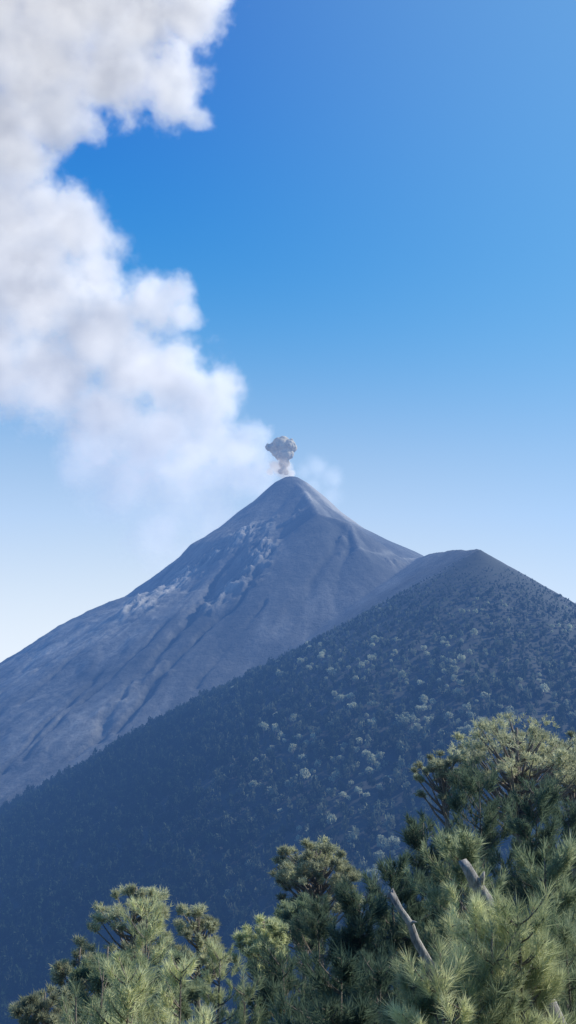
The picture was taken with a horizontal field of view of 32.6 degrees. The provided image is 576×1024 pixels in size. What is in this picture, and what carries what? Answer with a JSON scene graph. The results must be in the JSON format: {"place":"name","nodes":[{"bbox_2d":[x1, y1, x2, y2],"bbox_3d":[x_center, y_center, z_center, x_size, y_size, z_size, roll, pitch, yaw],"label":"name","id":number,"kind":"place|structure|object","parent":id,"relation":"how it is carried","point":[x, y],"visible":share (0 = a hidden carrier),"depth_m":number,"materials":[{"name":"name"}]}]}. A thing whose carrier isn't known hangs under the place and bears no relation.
{"place":"outdoors","nodes":[
{"label":"outdoors","id":0,"kind":"place"},
{"bbox_2d":[0,476,575,806],"bbox_3d":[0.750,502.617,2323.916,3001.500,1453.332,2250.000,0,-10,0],"label":"volcano","id":1,"kind":"structure","parent":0,"point":[276,569],"depth_m":2278.38},
{"bbox_2d":[265,436,296,474],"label":"ash plume","id":2,"kind":"object","parent":1,"relation":"on","point":[282,449],"visible":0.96,"depth_m":3058.04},
{"bbox_2d":[0,550,575,1023],"bbox_3d":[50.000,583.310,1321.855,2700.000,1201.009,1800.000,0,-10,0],"label":"forested ridge","id":3,"kind":"structure","parent":0,"point":[484,562],"depth_m":1399.12,"materials":[{"name":"plant"}]},
{"bbox_2d":[248,780,257,788],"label":"pine tree","id":4,"kind":"object","parent":3,"relation":"on","point":[253,783],"visible":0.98,"depth_m":1277.73,"materials":[{"name":"green plant"}]},
{"bbox_2d":[259,722,268,736],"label":"pine tree","id":5,"kind":"object","parent":3,"relation":"on","point":[265,725],"visible":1,"depth_m":1420.04,"materials":[{"name":"green plant"}]},
{"bbox_2d":[272,723,279,734],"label":"pine tree","id":6,"kind":"object","parent":3,"relation":"on","point":[275,727],"visible":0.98,"depth_m":1413.28,"materials":[{"name":"green plant"}]},
{"bbox_2d":[0,559,575,1023],"bbox_3d":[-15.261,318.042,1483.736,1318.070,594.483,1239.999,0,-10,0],"label":"forest","id":7,"kind":"object","parent":3,"relation":"on","point":[26,811],"visible":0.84,"depth_m":1325.89,"materials":[{"name":"green plant"}]},
{"bbox_2d":[284,780,292,790],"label":"pine tree","id":8,"kind":"object","parent":3,"relation":"on","point":[287,784],"visible":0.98,"depth_m":1266.51,"materials":[{"name":"green plant"}]},
{"bbox_2d":[288,743,296,755],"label":"pine tree","id":9,"kind":"object","parent":3,"relation":"on","point":[291,747],"visible":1,"depth_m":1345.15,"materials":[{"name":"green plant"}]},
{"bbox_2d":[289,714,296,723],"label":"pine tree","id":10,"kind":"object","parent":3,"relation":"on","point":[294,718],"visible":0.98,"depth_m":1433.03,"materials":[{"name":"green plant"}]},
{"bbox_2d":[294,734,302,742],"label":"pine tree","id":11,"kind":"object","parent":3,"relation":"on","point":[298,736],"visible":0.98,"depth_m":1374.41,"materials":[{"name":"green plant"}]},
{"bbox_2d":[298,753,306,763],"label":"pine tree","id":12,"kind":"object","parent":3,"relation":"on","point":[301,756],"visible":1,"depth_m":1317.88,"materials":[{"name":"green plant"}]},
{"bbox_2d":[299,767,310,783],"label":"pine tree","id":13,"kind":"object","parent":3,"relation":"on","point":[304,772],"visible":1,"depth_m":1271.65,"materials":[{"name":"green plant"}]},
{"bbox_2d":[310,733,316,739],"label":"pine tree","id":14,"kind":"object","parent":3,"relation":"on","point":[312,735],"visible":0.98,"depth_m":1359.32,"materials":[{"name":"green plant"}]},
{"bbox_2d":[314,761,320,769],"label":"pine tree","id":15,"kind":"object","parent":3,"relation":"on","point":[317,763],"visible":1,"depth_m":1293.49,"materials":[{"name":"green plant"}]},
{"bbox_2d":[326,814,336,827],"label":"tree","id":16,"kind":"object","parent":3,"relation":"on","point":[332,819],"visible":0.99,"depth_m":1154.00,"materials":[{"name":"green plant"}]},
{"bbox_2d":[327,667,336,674],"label":"pine tree","id":17,"kind":"object","parent":3,"relation":"on","point":[329,671],"visible":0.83,"depth_m":1570.89,"materials":[{"name":"green plant"}]},
{"bbox_2d":[331,770,341,783],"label":"pine tree","id":18,"kind":"object","parent":3,"relation":"on","point":[336,774],"visible":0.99,"depth_m":1251.45,"materials":[{"name":"green plant"}]},
{"bbox_2d":[336,695,343,704],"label":"pine tree","id":19,"kind":"object","parent":3,"relation":"on","point":[342,697],"visible":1,"depth_m":1450.82,"materials":[{"name":"green plant"}]},
{"bbox_2d":[336,755,344,761],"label":"pine tree","id":20,"kind":"object","parent":3,"relation":"on","point":[339,757],"visible":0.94,"depth_m":1295.33,"materials":[{"name":"green plant"}]},
{"bbox_2d":[338,791,346,799],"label":"pine tree","id":21,"kind":"object","parent":3,"relation":"on","point":[343,793],"visible":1,"depth_m":1212.24,"materials":[{"name":"green plant"}]},
{"bbox_2d":[346,692,354,698],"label":"pine tree","id":22,"kind":"object","parent":3,"relation":"on","point":[351,694],"visible":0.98,"depth_m":1452.42,"materials":[{"name":"green plant"}]},
{"bbox_2d":[347,702,355,708],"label":"pine tree","id":23,"kind":"object","parent":3,"relation":"on","point":[352,706],"visible":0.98,"depth_m":1414.57,"materials":[{"name":"green plant"}]},
{"bbox_2d":[351,675,358,684],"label":"pine tree","id":24,"kind":"object","parent":3,"relation":"on","point":[356,678],"visible":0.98,"depth_m":1499.51,"materials":[{"name":"green plant"}]},
{"bbox_2d":[353,880,362,885],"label":"pine tree","id":25,"kind":"object","parent":3,"relation":"on","point":[360,883],"visible":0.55,"depth_m":1045.24,"materials":[{"name":"green plant"}]},
{"bbox_2d":[356,737,361,744],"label":"pine tree","id":26,"kind":"object","parent":3,"relation":"on","point":[359,739],"visible":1,"depth_m":1315.89,"materials":[{"name":"green plant"}]},
{"bbox_2d":[358,662,364,668],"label":"pine tree","id":27,"kind":"object","parent":3,"relation":"on","point":[361,665],"visible":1,"depth_m":1545.36,"materials":[{"name":"green plant"}]},
{"bbox_2d":[361,750,369,762],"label":"pine tree","id":28,"kind":"object","parent":3,"relation":"on","point":[363,754],"visible":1,"depth_m":1280.38,"materials":[{"name":"green plant"}]},
{"bbox_2d":[362,792,369,798],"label":"pine tree","id":29,"kind":"object","parent":3,"relation":"on","point":[366,794],"visible":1,"depth_m":1195.52,"materials":[{"name":"green plant"}]},
{"bbox_2d":[364,767,374,773],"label":"pine tree","id":30,"kind":"object","parent":3,"relation":"on","point":[371,770],"visible":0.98,"depth_m":1245.13,"materials":[{"name":"green plant"}]},
{"bbox_2d":[367,700,373,709],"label":"pine tree","id":31,"kind":"object","parent":3,"relation":"on","point":[370,704],"visible":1,"depth_m":1415.44,"materials":[{"name":"green plant"}]},
{"bbox_2d":[367,654,375,663],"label":"pine tree","id":32,"kind":"object","parent":3,"relation":"on","point":[371,657],"visible":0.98,"depth_m":1557.37,"materials":[{"name":"green plant"}]},
{"bbox_2d":[367,753,377,764],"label":"pine tree","id":33,"kind":"object","parent":3,"relation":"on","point":[371,759],"visible":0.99,"depth_m":1260.90,"materials":[{"name":"green plant"}]},
{"bbox_2d":[367,717,377,729],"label":"pine tree","id":34,"kind":"object","parent":3,"relation":"on","point":[370,722],"visible":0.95,"depth_m":1357.51,"materials":[{"name":"green plant"}]},
{"bbox_2d":[370,868,379,879],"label":"pine tree","id":35,"kind":"object","parent":3,"relation":"on","point":[375,870],"visible":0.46,"depth_m":1047.17,"materials":[{"name":"green plant"}]},
{"bbox_2d":[371,635,378,641],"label":"pine tree","id":36,"kind":"object","parent":3,"relation":"on","point":[376,638],"visible":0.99,"depth_m":1632.75,"materials":[{"name":"green plant"}]},
{"bbox_2d":[374,850,383,857],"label":"pine tree","id":37,"kind":"object","parent":3,"relation":"on","point":[382,853],"visible":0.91,"depth_m":1079.81,"materials":[{"name":"green plant"}]},
{"bbox_2d":[376,834,382,843],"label":"pine tree","id":38,"kind":"object","parent":3,"relation":"on","point":[378,840],"visible":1,"depth_m":1108.00,"materials":[{"name":"green plant"}]},
{"bbox_2d":[378,751,384,759],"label":"pine tree","id":39,"kind":"object","parent":3,"relation":"on","point":[381,753],"visible":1,"depth_m":1270.24,"materials":[{"name":"green plant"}]},
{"bbox_2d":[381,841,389,854],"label":"pine tree","id":40,"kind":"object","parent":3,"relation":"on","point":[386,843],"visible":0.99,"depth_m":1093.72,"materials":[{"name":"green plant"}]},
{"bbox_2d":[381,837,391,849],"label":"pine tree","id":41,"kind":"object","parent":3,"relation":"on","point":[383,840],"visible":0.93,"depth_m":1102.31,"materials":[{"name":"green plant"}]},
{"bbox_2d":[388,835,399,849],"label":"pine tree","id":42,"kind":"object","parent":3,"relation":"on","point":[394,840],"visible":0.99,"depth_m":1098.39,"materials":[{"name":"green plant"}]},
{"bbox_2d":[395,713,404,722],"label":"pine tree","id":43,"kind":"object","parent":3,"relation":"on","point":[398,718],"visible":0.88,"depth_m":1352.86,"materials":[{"name":"green plant"}]},
{"bbox_2d":[398,669,407,682],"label":"tree","id":44,"kind":"object","parent":3,"relation":"on","point":[402,672],"visible":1,"depth_m":1484.48,"materials":[{"name":"green plant"}]},
{"bbox_2d":[401,716,410,723],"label":"pine tree","id":45,"kind":"object","parent":3,"relation":"on","point":[404,720],"visible":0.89,"depth_m":1342.52,"materials":[{"name":"green plant"}]},
{"bbox_2d":[406,712,415,724],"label":"pine tree","id":46,"kind":"object","parent":3,"relation":"on","point":[408,715],"visible":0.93,"depth_m":1353.37,"materials":[{"name":"green plant"}]},
{"bbox_2d":[410,716,416,725],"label":"pine tree","id":47,"kind":"object","parent":3,"relation":"on","point":[412,720],"visible":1,"depth_m":1347.18,"materials":[{"name":"green plant"}]},
{"bbox_2d":[417,704,427,714],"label":"pine tree","id":48,"kind":"object","parent":3,"relation":"on","point":[423,707],"visible":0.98,"depth_m":1367.77,"materials":[{"name":"green plant"}]},
{"bbox_2d":[418,694,427,702],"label":"pine tree","id":49,"kind":"object","parent":3,"relation":"on","point":[422,697],"visible":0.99,"depth_m":1393.27,"materials":[{"name":"green plant"}]},
{"bbox_2d":[424,651,430,659],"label":"tree","id":50,"kind":"object","parent":3,"relation":"on","point":[427,653],"visible":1,"depth_m":1540.21,"materials":[{"name":"green plant"}]},
{"bbox_2d":[429,698,436,703],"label":"pine tree","id":51,"kind":"object","parent":3,"relation":"on","point":[431,700],"visible":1,"depth_m":1387.48,"materials":[{"name":"green plant"}]},
{"bbox_2d":[445,711,452,723],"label":"pine tree","id":52,"kind":"object","parent":3,"relation":"on","point":[448,714],"visible":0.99,"depth_m":1329.72,"materials":[{"name":"green plant"}]},
{"bbox_2d":[450,674,457,683],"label":"tree","id":53,"kind":"object","parent":3,"relation":"on","point":[452,678],"visible":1,"depth_m":1431.21,"materials":[{"name":"green plant"}]},
{"bbox_2d":[452,688,459,696],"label":"pine tree","id":54,"kind":"object","parent":3,"relation":"on","point":[454,691],"visible":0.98,"depth_m":1390.69,"materials":[{"name":"green plant"}]},
{"bbox_2d":[457,653,465,659],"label":"tree","id":55,"kind":"object","parent":3,"relation":"on","point":[461,657],"visible":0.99,"depth_m":1493.82,"materials":[{"name":"green plant"}]},
{"bbox_2d":[462,702,470,711],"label":"pine tree","id":56,"kind":"object","parent":3,"relation":"on","point":[467,706],"visible":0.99,"depth_m":1344.60,"materials":[{"name":"green plant"}]},
{"bbox_2d":[464,724,472,733],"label":"pine tree","id":57,"kind":"object","parent":3,"relation":"on","point":[467,727],"visible":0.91,"depth_m":1286.26,"materials":[{"name":"green plant"}]},
{"bbox_2d":[465,711,475,716],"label":"pine tree","id":58,"kind":"object","parent":3,"relation":"on","point":[472,713],"visible":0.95,"depth_m":1325.03,"materials":[{"name":"green plant"}]},
{"bbox_2d":[470,628,477,635],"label":"tree","id":59,"kind":"object","parent":3,"relation":"on","point":[474,630],"visible":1,"depth_m":1565.81,"materials":[{"name":"green plant"}]},
{"bbox_2d":[480,691,490,703],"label":"pine tree","id":60,"kind":"object","parent":3,"relation":"on","point":[482,695],"visible":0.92,"depth_m":1375.60,"materials":[{"name":"green plant"}]},
{"bbox_2d":[540,683,548,696],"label":"tree","id":61,"kind":"object","parent":3,"relation":"on","point":[545,688],"visible":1,"depth_m":1390.11,"materials":[{"name":"green plant"}]},
{"bbox_2d":[563,699,571,704],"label":"pine tree","id":62,"kind":"object","parent":3,"relation":"on","point":[566,701],"visible":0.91,"depth_m":1371.77,"materials":[{"name":"green plant"}]},
{"bbox_2d":[568,710,575,720],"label":"pine tree","id":63,"kind":"object","parent":3,"relation":"on","point":[573,714],"visible":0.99,"depth_m":1342.58,"materials":[{"name":"green plant"}]},
{"bbox_2d":[0,0,575,662],"label":"sky","id":64,"kind":"structure","parent":0,"point":[345,230],"materials":[{"name":"blue"}]},
{"bbox_3d":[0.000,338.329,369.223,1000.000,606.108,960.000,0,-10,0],"label":"hillside","id":65,"kind":"structure","parent":0,"visible":0},
{"bbox_2d":[7,981,84,1023],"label":"pine tree","id":66,"kind":"object","parent":65,"relation":"on","point":[26,1007],"visible":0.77,"depth_m":38.75,"materials":[{"name":"green plant"}]},
{"bbox_2d":[54,976,92,1023],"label":"pine tree","id":67,"kind":"object","parent":65,"relation":"on","point":[66,1014],"visible":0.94,"depth_m":13.12,"materials":[{"name":"green plant"}]},
{"bbox_2d":[47,934,110,1016],"bbox_3d":[-9.185,22.896,42.874,3.221,8.457,3.142,0,-10,0],"label":"pine tree","id":68,"kind":"object","parent":65,"relation":"on","point":[60,970],"visible":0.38,"depth_m":43.23,"materials":[{"name":"green plant"}]},
{"bbox_2d":[71,942,125,1023],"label":"pine tree","id":69,"kind":"object","parent":65,"relation":"on","point":[97,970],"visible":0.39,"depth_m":14.08,"materials":[{"name":"green plant"}]},
{"bbox_2d":[65,947,137,1022],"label":"pine tree","id":70,"kind":"object","parent":65,"relation":"on","point":[86,972],"visible":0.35,"depth_m":35.30,"materials":[{"name":"green plant"}]},
{"bbox_2d":[80,948,167,1023],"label":"pine tree","id":71,"kind":"object","parent":65,"relation":"on","point":[132,989],"visible":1,"depth_m":10.24,"materials":[{"name":"green plant"}]},
{"bbox_2d":[86,881,176,969],"bbox_3d":[-7.259,22.401,44.901,4.213,10.592,4.738,0,-10,0],"label":"pine tree","id":72,"kind":"object","parent":65,"relation":"on","point":[112,913],"visible":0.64,"depth_m":45.32,"materials":[{"name":"green plant"}]},
{"bbox_2d":[90,889,182,1023],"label":"pine tree","id":73,"kind":"object","parent":65,"relation":"on","point":[146,936],"visible":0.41,"depth_m":15.94,"materials":[{"name":"green plant"}]},
{"bbox_2d":[140,947,213,1023],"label":"pine tree","id":74,"kind":"object","parent":65,"relation":"on","point":[189,991],"visible":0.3,"depth_m":33.60,"materials":[{"name":"green plant"}]},
{"bbox_2d":[154,948,218,1023],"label":"pine tree","id":75,"kind":"object","parent":65,"relation":"on","point":[175,977],"visible":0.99,"depth_m":13.18,"materials":[{"name":"green plant"}]},
{"bbox_2d":[157,903,232,1023],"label":"pine tree","id":76,"kind":"object","parent":65,"relation":"on","point":[199,926],"visible":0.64,"depth_m":42.34,"materials":[{"name":"green plant"}]},
{"bbox_2d":[184,938,256,1023],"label":"pine tree","id":77,"kind":"object","parent":65,"relation":"on","point":[219,996],"visible":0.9,"depth_m":16.84,"materials":[{"name":"green plant"}]},
{"bbox_2d":[224,963,269,1023],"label":"pine tree","id":78,"kind":"object","parent":65,"relation":"on","point":[243,991],"visible":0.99,"depth_m":14.94,"materials":[{"name":"green plant"}]},
{"bbox_2d":[229,913,293,992],"bbox_3d":[-1.201,24.120,48.788,3.434,8.335,3.511,5,-11,-28],"label":"pine tree","id":79,"kind":"object","parent":65,"relation":"on","point":[245,939],"visible":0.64,"depth_m":49.02,"materials":[{"name":"green plant"}]},
{"bbox_2d":[237,931,328,1023],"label":"pine tree","id":80,"kind":"object","parent":65,"relation":"on","point":[279,970],"visible":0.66,"depth_m":16.91,"materials":[{"name":"green plant"}]},
{"bbox_2d":[270,890,327,1022],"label":"pine tree","id":81,"kind":"object","parent":65,"relation":"on","point":[286,910],"visible":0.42,"depth_m":52.61,"materials":[{"name":"green plant"}]},
{"bbox_2d":[279,891,346,1022],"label":"pine tree","id":82,"kind":"object","parent":65,"relation":"on","point":[318,914],"visible":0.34,"depth_m":22.65,"materials":[{"name":"green plant"}]},
{"bbox_2d":[267,835,363,991],"bbox_3d":[1.796,28.567,64.235,6.514,14.542,6.460,0,-10,0],"label":"pine tree","id":83,"kind":"object","parent":65,"relation":"on","point":[297,873],"visible":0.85,"depth_m":64.24,"materials":[{"name":"green plant"}]},
{"bbox_2d":[258,938,387,1023],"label":"pine tree","id":84,"kind":"object","parent":65,"relation":"on","point":[362,1013],"visible":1,"depth_m":12.90,"materials":[{"name":"green plant"}]},
{"bbox_2d":[309,872,415,1023],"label":"pine tree","id":85,"kind":"object","parent":65,"relation":"on","point":[357,933],"visible":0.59,"depth_m":19.66,"materials":[{"name":"green plant"}]},
{"bbox_2d":[342,935,431,1023],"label":"pine tree","id":86,"kind":"object","parent":65,"relation":"on","point":[380,973],"visible":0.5,"depth_m":14.98,"materials":[{"name":"green plant"}]},
{"bbox_2d":[334,846,443,1017],"bbox_3d":[2.335,10.207,21.760,3.038,5.701,2.332,0,-10,0],"label":"pine tree","id":87,"kind":"object","parent":65,"relation":"on","point":[389,923],"visible":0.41,"depth_m":21.62,"materials":[{"name":"green plant"}]},
{"bbox_2d":[375,950,450,1023],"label":"pine tree","id":88,"kind":"object","parent":65,"relation":"on","point":[406,988],"visible":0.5,"depth_m":10.72,"materials":[{"name":"green plant"}]},
{"bbox_2d":[377,811,462,1000],"bbox_3d":[3.133,10.936,24.744,3.379,6.744,2.938,4,-10,-22],"label":"pine tree","id":89,"kind":"object","parent":65,"relation":"on","point":[415,833],"visible":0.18,"depth_m":24.66,"materials":[{"name":"green plant"}]},
{"bbox_2d":[386,888,458,1021],"bbox_3d":[2.075,5.849,10.563,1.991,3.452,0.188,0,-10,0],"label":"dead tree","id":90,"kind":"object","parent":65,"relation":"on","point":[415,939],"visible":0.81,"depth_m":10.76,"materials":[{"name":"grey wood"}]},
{"bbox_2d":[408,748,474,969],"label":"pine tree","id":91,"kind":"object","parent":65,"relation":"on","point":[437,767],"visible":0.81,"depth_m":71.45,"materials":[{"name":"green plant"}]},
{"bbox_2d":[377,931,512,1023],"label":"pine tree","id":92,"kind":"object","parent":65,"relation":"on","point":[467,1006],"visible":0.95,"depth_m":10.22,"materials":[{"name":"green plant"}]},
{"bbox_2d":[381,819,511,1023],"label":"pine tree","id":93,"kind":"object","parent":65,"relation":"on","point":[468,849],"visible":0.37,"depth_m":19.88,"materials":[{"name":"green plant"}]},
{"bbox_2d":[396,754,568,990],"bbox_3d":[4.986,10.380,25.333,5.378,8.022,4.514,-3,-10,17],"label":"pine tree","id":94,"kind":"object","parent":65,"relation":"on","point":[472,785],"visible":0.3,"depth_m":26.16,"materials":[{"name":"green plant"}]},
{"bbox_2d":[438,873,528,1023],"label":"pine tree","id":95,"kind":"object","parent":65,"relation":"on","point":[453,921],"visible":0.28,"depth_m":11.36,"materials":[{"name":"green plant"}]},
{"bbox_2d":[451,915,541,1023],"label":"pine tree","id":96,"kind":"object","parent":65,"relation":"on","point":[500,993],"visible":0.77,"depth_m":10.48,"materials":[{"name":"green plant"}]},
{"bbox_2d":[446,711,575,918],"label":"pine tree","id":97,"kind":"object","parent":65,"relation":"on","point":[525,764],"visible":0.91,"depth_m":72.89,"materials":[{"name":"green plant"}]},
{"bbox_2d":[458,859,566,1023],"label":"dead tree","id":98,"kind":"object","parent":65,"relation":"on","point":[473,878],"visible":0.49,"depth_m":11.59,"materials":[{"name":"grey wood"}]},
{"bbox_2d":[463,875,575,1023],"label":"pine tree","id":99,"kind":"object","parent":65,"relation":"on","point":[545,984],"visible":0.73,"depth_m":10.78,"materials":[{"name":"green plant"}]},
{"bbox_2d":[478,774,575,991],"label":"pine tree","id":100,"kind":"object","parent":65,"relation":"on","point":[548,794],"visible":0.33,"depth_m":23.95,"materials":[{"name":"green plant"}]},
{"bbox_2d":[484,831,575,1021],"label":"pine tree","id":101,"kind":"object","parent":65,"relation":"on","point":[563,857],"visible":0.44,"depth_m":17.93,"materials":[{"name":"green plant"}]},
{"bbox_2d":[520,896,575,1023],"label":"pine tree","id":102,"kind":"object","parent":65,"relation":"on","point":[566,933],"visible":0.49,"depth_m":12.16,"materials":[{"name":"green plant"}]},
{"bbox_2d":[535,793,575,934],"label":"pine tree","id":103,"kind":"object","parent":65,"relation":"on","point":[569,823],"visible":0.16,"depth_m":27.04,"materials":[{"name":"green plant"}]},
{"bbox_2d":[538,730,575,886],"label":"pine tree","id":104,"kind":"object","parent":65,"relation":"on","point":[572,793],"visible":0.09,"depth_m":78.72,"materials":[{"name":"green plant"}]}
]}

